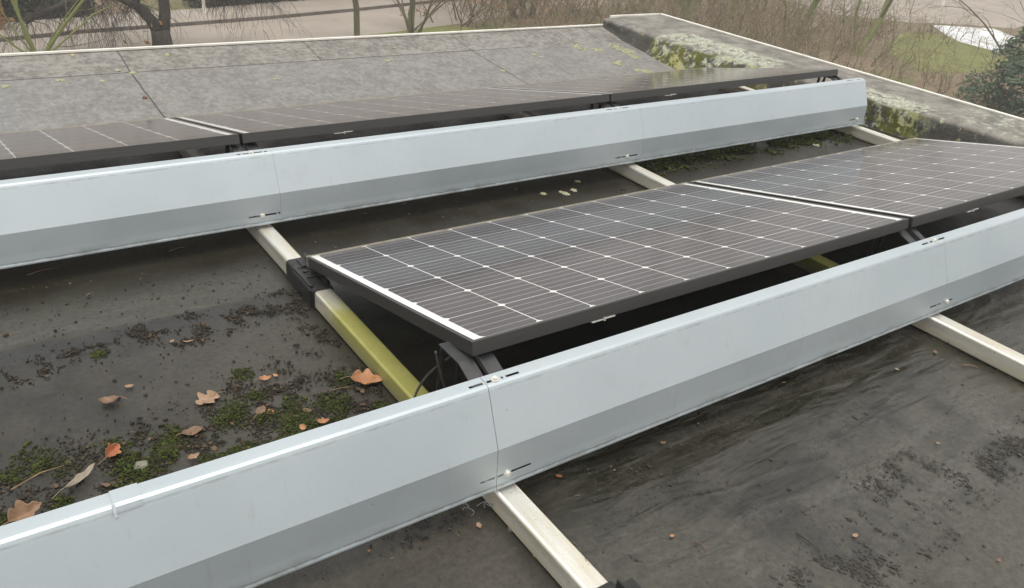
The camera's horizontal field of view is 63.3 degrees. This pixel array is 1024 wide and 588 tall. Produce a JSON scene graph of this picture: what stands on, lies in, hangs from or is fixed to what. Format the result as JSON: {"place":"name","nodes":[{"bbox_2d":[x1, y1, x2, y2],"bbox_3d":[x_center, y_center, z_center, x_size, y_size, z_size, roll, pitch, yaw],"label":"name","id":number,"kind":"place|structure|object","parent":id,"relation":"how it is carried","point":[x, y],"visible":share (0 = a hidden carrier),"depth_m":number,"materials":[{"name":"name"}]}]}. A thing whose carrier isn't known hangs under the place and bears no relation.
{"place":"outdoors","nodes":[
{"label":"outdoors","id":0,"kind":"place"},
{"bbox_2d":[0,0,427,36],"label":"pavement","id":1,"kind":"structure","parent":0,"point":[303,6],"depth_m":21.54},
{"bbox_2d":[201,0,205,12],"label":"road post","id":2,"kind":"object","parent":1,"relation":"on","point":[203,10],"visible":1,"depth_m":21.15,"materials":[{"name":"metal"}]},
{"bbox_2d":[0,0,658,52],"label":"road","id":3,"kind":"structure","parent":0,"point":[378,21],"depth_m":20.73,"materials":[{"name":"grey asphalt"}]},
{"bbox_2d":[360,25,481,35],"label":"verge","id":4,"kind":"structure","parent":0,"point":[444,28],"depth_m":22.17,"materials":[{"name":"green plant"}]},
{"bbox_2d":[352,0,359,35],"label":"slim tree","id":5,"kind":"object","parent":4,"relation":"on","point":[356,8],"visible":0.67,"depth_m":20.28,"materials":[{"name":"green plant"}]},
{"bbox_2d":[0,26,1023,587],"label":"roof","id":6,"kind":"structure","parent":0,"point":[906,408],"depth_m":2.27,"materials":[{"name":"rubber"}]},
{"bbox_2d":[27,267,58,275],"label":"twig","id":7,"kind":"object","parent":6,"relation":"on","point":[41,270],"visible":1,"depth_m":2.56,"materials":[{"name":"brown wood"}]},
{"bbox_2d":[98,395,126,403],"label":"dry leaf","id":8,"kind":"object","parent":6,"relation":"on","point":[110,399],"visible":1,"depth_m":2.03,"materials":[{"name":"brown plant"}]},
{"bbox_2d":[0,260,387,523],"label":"loose soil","id":9,"kind":"structure","parent":6,"relation":"on","point":[136,332],"depth_m":2.11,"materials":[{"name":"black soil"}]},
{"bbox_2d":[174,426,202,436],"bbox_3d":[-0.757,0.326,1.946,0.030,0.009,0.064,25,34,32],"label":"dry leaf","id":10,"kind":"object","parent":9,"relation":"on","point":[193,430],"visible":1,"depth_m":1.96,"materials":[{"name":"brown plant"}]},
{"bbox_2d":[188,452,199,458],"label":"dry leaf","id":11,"kind":"object","parent":6,"relation":"on","point":[192,456],"visible":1,"depth_m":1.88,"materials":[{"name":"beige plant"}]},
{"bbox_2d":[0,348,392,525],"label":"moss","id":12,"kind":"object","parent":6,"relation":"on","point":[231,415],"visible":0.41,"depth_m":1.94,"materials":[{"name":"green plant"}]},
{"bbox_2d":[1,500,41,525],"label":"dry leaf","id":13,"kind":"object","parent":12,"relation":"on","point":[20,510],"visible":0.89,"depth_m":1.67,"materials":[{"name":"brown plant"}]},
{"bbox_2d":[11,465,64,490],"bbox_3d":[-1.014,0.389,1.774,0.008,0.009,0.110,26,35,33],"label":"twig","id":14,"kind":"object","parent":12,"relation":"on","point":[34,476],"visible":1,"depth_m":1.77,"materials":[{"name":"brown wood"}]},
{"bbox_2d":[52,462,94,498],"bbox_3d":[-0.931,0.398,1.768,0.022,0.012,0.117,13,30,14],"label":"dry leaf","id":15,"kind":"object","parent":12,"relation":"on","point":[78,477],"visible":1,"depth_m":1.78,"materials":[{"name":"beige plant"}]},
{"bbox_2d":[98,443,120,464],"bbox_3d":[-0.893,0.353,1.845,0.035,0.026,0.067,39,28,-10],"label":"dry leaf","id":16,"kind":"object","parent":12,"relation":"on","point":[112,450],"visible":1,"depth_m":1.86,"materials":[{"name":"orange plant"}]},
{"bbox_2d":[133,460,148,470],"bbox_3d":[-0.820,0.378,1.837,0.032,0.009,0.028,-5,30,-18],"label":"flat stone","id":17,"kind":"object","parent":12,"relation":"on","point":[142,464],"visible":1,"depth_m":1.83,"materials":[{"name":"grey stone"}]},
{"bbox_2d":[253,405,265,418],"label":"dry leaf","id":18,"kind":"object","parent":12,"relation":"on","point":[261,409],"visible":1,"depth_m":2.05,"materials":[{"name":"brown plant"}]},
{"bbox_2d":[299,424,305,429],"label":"dry leaf","id":19,"kind":"object","parent":12,"relation":"on","point":[302,426],"visible":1,"depth_m":2.00,"materials":[{"name":"orange plant"}]},
{"bbox_2d":[317,418,328,422],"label":"dry leaf","id":20,"kind":"object","parent":12,"relation":"on","point":[322,420],"visible":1,"depth_m":2.01,"materials":[{"name":"orange plant"}]},
{"bbox_2d":[195,390,224,404],"bbox_3d":[-0.753,0.259,2.072,0.069,0.010,0.055,-3,30,-15],"label":"dry leaf","id":21,"kind":"object","parent":6,"relation":"on","point":[210,396],"visible":1,"depth_m":2.08,"materials":[{"name":"plant"}]},
{"bbox_2d":[254,375,270,380],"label":"dry leaf","id":22,"kind":"object","parent":6,"relation":"on","point":[264,377],"visible":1,"depth_m":2.17,"materials":[{"name":"orange plant"}]},
{"bbox_2d":[0,24,602,56],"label":"roof edge trim","id":23,"kind":"structure","parent":6,"relation":"attached to","point":[224,43],"depth_m":5.00,"materials":[{"name":"metal"}]},
{"bbox_2d":[341,368,381,384],"bbox_3d":[-0.397,0.222,2.183,0.117,0.027,0.060,4,37,-3],"label":"dry leaf","id":24,"kind":"object","parent":6,"relation":"on","point":[366,376],"visible":1,"depth_m":2.19,"materials":[{"name":"orange plant"}]},
{"bbox_2d":[178,149,607,587],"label":"mounting rail","id":25,"kind":"object","parent":6,"relation":"on","point":[558,555],"visible":0.49,"depth_m":2.08,"materials":[{"name":"metal"}]},
{"bbox_2d":[0,148,281,268],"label":"wind deflector","id":26,"kind":"object","parent":25,"relation":"on","point":[50,217],"visible":1,"depth_m":2.57,"materials":[{"name":"metal"}]},
{"bbox_2d":[225,142,259,152],"bbox_3d":[-0.926,-0.413,2.916,0.091,0.236,0.215,-14,34,-32],"label":"mounting bracket","id":27,"kind":"object","parent":25,"relation":"attached to","point":[248,147],"visible":0.09,"depth_m":2.88,"materials":[{"name":"black metal"}]},
{"bbox_2d":[0,117,239,170],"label":"solar module","id":28,"kind":"object","parent":27,"relation":"on","point":[43,147],"visible":1,"depth_m":2.81,"materials":[{"name":"black glass"}]},
{"bbox_2d":[173,87,608,142],"bbox_3d":[-0.518,-0.813,3.667,1.651,0.040,0.981,-14,21,-32],"label":"solar module","id":29,"kind":"object","parent":27,"relation":"on","point":[265,124],"visible":0.87,"depth_m":3.45,"materials":[{"name":"black glass"}]},
{"bbox_2d":[0,377,497,587],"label":"wind deflector","id":30,"kind":"object","parent":25,"relation":"on","point":[257,516],"visible":1,"depth_m":1.48,"materials":[{"name":"metal"}]},
{"bbox_2d":[286,252,333,309],"bbox_3d":[-0.619,-0.046,2.586,0.098,0.102,0.220,-14,34,-32],"label":"rail clamp","id":31,"kind":"object","parent":25,"relation":"attached to","point":[305,281],"visible":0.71,"depth_m":2.55,"materials":[{"name":"black plastic"}]},
{"bbox_2d":[413,351,451,397],"bbox_3d":[-0.168,0.224,1.968,0.129,0.266,0.150,-4,30,-17],"label":"solar cable","id":32,"kind":"object","parent":25,"relation":"hanging from","point":[431,371],"visible":0.45,"depth_m":1.99,"materials":[{"name":"rubber"}]},
{"bbox_2d":[436,341,506,402],"bbox_3d":[-0.082,0.238,1.872,0.091,0.236,0.215,-14,34,-32],"label":"mounting bracket","id":33,"kind":"object","parent":25,"relation":"on","point":[488,362],"visible":0.38,"depth_m":1.83,"materials":[{"name":"metal"}]},
{"bbox_2d":[306,182,908,355],"bbox_3d":[0.319,-0.160,2.619,1.651,0.040,0.981,-14,21,-32],"label":"solar module","id":34,"kind":"object","parent":33,"relation":"on","point":[475,289],"visible":1,"depth_m":2.42,"materials":[{"name":"black glass"}]},
{"bbox_2d":[597,578,640,587],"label":"rail clamp","id":35,"kind":"object","parent":25,"relation":"attached to","point":[631,583],"visible":1,"depth_m":1.57,"materials":[{"name":"black plastic"}]},
{"bbox_2d":[480,236,946,489],"bbox_3d":[0.653,0.115,2.196,1.706,0.240,0.101,-14,34,-32],"label":"wind deflector","id":36,"kind":"object","parent":25,"relation":"on","point":[553,410],"visible":0.99,"depth_m":2.04,"materials":[{"name":"metal"}]},
{"bbox_2d":[2,43,820,195],"bbox_3d":[-0.565,-0.971,4.272,4.538,0.105,2.482,-14,34,-32],"label":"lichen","id":37,"kind":"object","parent":6,"relation":"on","point":[624,50],"visible":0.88,"depth_m":5.59},
{"bbox_2d":[3,148,822,337],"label":"fine litter","id":38,"kind":"object","parent":6,"relation":"on","point":[88,294],"visible":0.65,"depth_m":2.78,"materials":[{"name":"brown plant"}]},
{"bbox_2d":[387,509,467,548],"bbox_3d":[-0.175,0.492,1.754,0.185,0.006,0.069,-14,34,-32],"label":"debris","id":39,"kind":"object","parent":6,"relation":"on","point":[445,522],"visible":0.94,"depth_m":1.75,"materials":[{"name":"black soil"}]},
{"bbox_2d":[462,502,493,515],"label":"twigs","id":40,"kind":"object","parent":6,"relation":"on","point":[477,505],"visible":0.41,"depth_m":1.79,"materials":[{"name":"plant"}]},
{"bbox_2d":[293,327,963,587],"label":"foot litter","id":41,"kind":"object","parent":6,"relation":"on","point":[510,530],"visible":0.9,"depth_m":1.96,"materials":[{"name":"brown plant"}]},
{"bbox_2d":[634,130,857,175],"bbox_3d":[1.192,-0.739,4.242,1.631,0.039,0.365,-14,34,-32],"label":"shade moss","id":42,"kind":"object","parent":6,"relation":"on","point":[659,164],"visible":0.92,"depth_m":4.21,"materials":[{"name":"green plant"}]},
{"bbox_2d":[504,111,1023,381],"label":"mounting rail","id":43,"kind":"object","parent":6,"relation":"on","point":[993,353],"depth_m":2.64,"materials":[{"name":"metal"}]},
{"bbox_2d":[269,104,643,221],"bbox_3d":[-0.120,-0.547,3.272,1.667,0.240,0.101,-14,34,-32],"label":"wind deflector","id":44,"kind":"object","parent":43,"relation":"on","point":[325,178],"visible":1,"depth_m":3.17,"materials":[{"name":"metal"}]},
{"bbox_2d":[590,101,618,109],"bbox_3d":[0.440,-0.760,3.792,0.091,0.236,0.215,-14,34,-32],"label":"mounting bracket","id":45,"kind":"object","parent":43,"relation":"attached to","point":[611,103],"visible":0.09,"depth_m":3.76,"materials":[{"name":"black metal"}]},
{"bbox_2d":[492,67,837,100],"bbox_3d":[0.848,-1.161,4.543,1.651,0.040,0.981,-14,21,-32],"label":"solar module","id":46,"kind":"object","parent":45,"relation":"on","point":[644,85],"visible":0.81,"depth_m":4.36,"materials":[{"name":"black glass"}]},
{"bbox_2d":[865,227,927,256],"bbox_3d":[1.287,-0.110,2.750,0.091,0.236,0.215,-14,34,-32],"label":"mounting bracket","id":47,"kind":"object","parent":43,"relation":"attached to","point":[914,233],"visible":0.31,"depth_m":2.71,"materials":[{"name":"grey metal"}]},
{"bbox_2d":[690,138,1023,226],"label":"solar module","id":48,"kind":"object","parent":47,"relation":"on","point":[917,181],"visible":0.87,"depth_m":3.33,"materials":[{"name":"black glass"}]},
{"bbox_2d":[936,208,1023,311],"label":"wind deflector","id":49,"kind":"object","parent":43,"relation":"on","point":[984,257],"visible":0.99,"depth_m":2.75,"materials":[{"name":"metal"}]},
{"bbox_2d":[571,336,1023,587],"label":"streaky soil","id":50,"kind":"structure","parent":6,"relation":"on","point":[867,581],"depth_m":1.97,"materials":[{"name":"black soil"}]},
{"bbox_2d":[796,532,819,549],"bbox_3d":[0.646,0.539,1.811,0.006,0.004,0.062,-14,34,-32],"label":"twig","id":51,"kind":"object","parent":6,"relation":"on","point":[807,540],"visible":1,"depth_m":1.81,"materials":[{"name":"brown plant"}]},
{"bbox_2d":[602,13,1023,145],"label":"roof parapet","id":52,"kind":"structure","parent":6,"relation":"on","point":[899,109],"depth_m":5.28,"materials":[{"name":"concrete"}]},
{"bbox_2d":[720,86,1023,197],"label":"mounting rail","id":53,"kind":"object","parent":6,"relation":"on","point":[867,135],"depth_m":4.57,"materials":[{"name":"metal"}]},
{"bbox_2d":[636,78,866,160],"bbox_3d":[1.250,-0.894,4.152,1.661,0.234,0.101,-14,34,-32],"label":"wind deflector","id":54,"kind":"object","parent":53,"relation":"on","point":[683,126],"visible":1,"depth_m":4.06,"materials":[{"name":"metal"}]},
{"bbox_2d":[816,76,842,82],"bbox_3d":[1.800,-1.106,4.663,0.091,0.236,0.215,-14,34,-32],"label":"mounting bracket","id":55,"kind":"object","parent":53,"relation":"attached to","point":[833,78],"visible":0.09,"depth_m":4.63,"materials":[{"name":"black metal"}]},
{"bbox_2d":[2,0,1023,112],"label":"ground","id":56,"kind":"structure","parent":0,"point":[866,64],"depth_m":23.89,"materials":[{"name":"grey plant"}]},
{"bbox_2d":[0,0,5,29],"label":"rusty shrub","id":57,"kind":"object","parent":56,"relation":"on","point":[1,14],"visible":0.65,"depth_m":17.98,"materials":[{"name":"orange plant"}]},
{"bbox_2d":[0,0,97,20],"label":"green shrub","id":58,"kind":"object","parent":56,"relation":"on","point":[25,4],"visible":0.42,"depth_m":19.25,"materials":[{"name":"green plant"}]},
{"bbox_2d":[0,0,169,52],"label":"young tree","id":59,"kind":"object","parent":56,"relation":"on","point":[52,40],"visible":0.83,"depth_m":16.20,"materials":[{"name":"brown plant"}]},
{"bbox_2d":[0,0,312,52],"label":"weeping tree","id":60,"kind":"object","parent":56,"relation":"on","point":[147,15],"visible":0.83,"depth_m":17.20,"materials":[{"name":"brown plant"}]},
{"bbox_2d":[0,0,455,41],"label":"kerb","id":61,"kind":"structure","parent":56,"relation":"on","point":[262,18],"depth_m":21.01,"materials":[{"name":"grey concrete"}]},
{"bbox_2d":[182,0,302,7],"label":"hedge","id":62,"kind":"object","parent":56,"relation":"on","point":[207,3],"visible":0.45,"depth_m":22.28,"materials":[{"name":"brown plant"}]},
{"bbox_2d":[393,0,448,32],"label":"multi stem shrub","id":63,"kind":"object","parent":56,"relation":"on","point":[409,21],"visible":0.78,"depth_m":21.38,"materials":[{"name":"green plant"}]},
{"bbox_2d":[400,0,547,27],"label":"leafy shrub","id":64,"kind":"object","parent":56,"relation":"on","point":[471,11],"visible":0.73,"depth_m":22.79,"materials":[{"name":"orange plant"}]},
{"bbox_2d":[488,0,535,16],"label":"dark stem tree","id":65,"kind":"object","parent":56,"relation":"on","point":[513,11],"visible":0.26,"depth_m":24.66,"materials":[{"name":"brown plant"}]},
{"bbox_2d":[492,0,612,22],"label":"orange shrub","id":66,"kind":"object","parent":56,"relation":"on","point":[568,7],"visible":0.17,"depth_m":25.33,"materials":[{"name":"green plant"}]},
{"bbox_2d":[629,0,651,13],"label":"leaning tree","id":67,"kind":"object","parent":56,"relation":"on","point":[645,12],"visible":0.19,"depth_m":26.77,"materials":[{"name":"brown plant"}]},
{"bbox_2d":[679,0,696,18],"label":"mossy tree","id":68,"kind":"object","parent":56,"relation":"on","point":[686,1],"visible":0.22,"depth_m":27.04,"materials":[{"name":"brown plant"}]},
{"bbox_2d":[617,0,820,40],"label":"mossy tree","id":69,"kind":"object","parent":56,"relation":"on","point":[813,6],"visible":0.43,"depth_m":24.58,"materials":[{"name":"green plant"}]},
{"bbox_2d":[415,0,1023,117],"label":"thicket","id":70,"kind":"object","parent":56,"relation":"on","point":[788,23],"visible":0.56,"depth_m":22.51,"materials":[{"name":"brown plant"}]},
{"bbox_2d":[728,0,836,20],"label":"mossy tree","id":71,"kind":"object","parent":56,"relation":"on","point":[736,9],"visible":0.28,"depth_m":27.25,"materials":[{"name":"brown plant"}]},
{"bbox_2d":[853,0,892,53],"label":"mossy tree","id":72,"kind":"object","parent":56,"relation":"on","point":[882,13],"visible":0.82,"depth_m":24.10,"materials":[{"name":"green plant"}]},
{"bbox_2d":[939,0,945,7],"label":"white bollard","id":73,"kind":"object","parent":56,"relation":"on","point":[942,2],"visible":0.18,"depth_m":34.48,"materials":[{"name":"metal"}]},
{"bbox_2d":[929,0,1023,52],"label":"grey shrub","id":74,"kind":"object","parent":56,"relation":"on","point":[989,31],"visible":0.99,"depth_m":26.22,"materials":[{"name":"grey plant"}]},
{"bbox_2d":[953,25,1023,117],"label":"evergreen bush","id":75,"kind":"object","parent":56,"relation":"on","point":[1010,77],"visible":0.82,"depth_m":18.90,"materials":[{"name":"green plant"}]},
{"bbox_2d":[789,0,1023,28],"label":"side road","id":76,"kind":"structure","parent":0,"point":[991,15],"depth_m":33.47,"materials":[{"name":"grey asphalt"}]},
{"bbox_2d":[887,30,1007,72],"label":"lawn","id":77,"kind":"structure","parent":0,"point":[964,53],"depth_m":25.30,"materials":[{"name":"green plant"}]},
{"bbox_2d":[934,25,1014,51],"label":"path","id":78,"kind":"structure","parent":0,"point":[998,35],"depth_m":28.83,"materials":[{"name":"concrete"}]}
]}

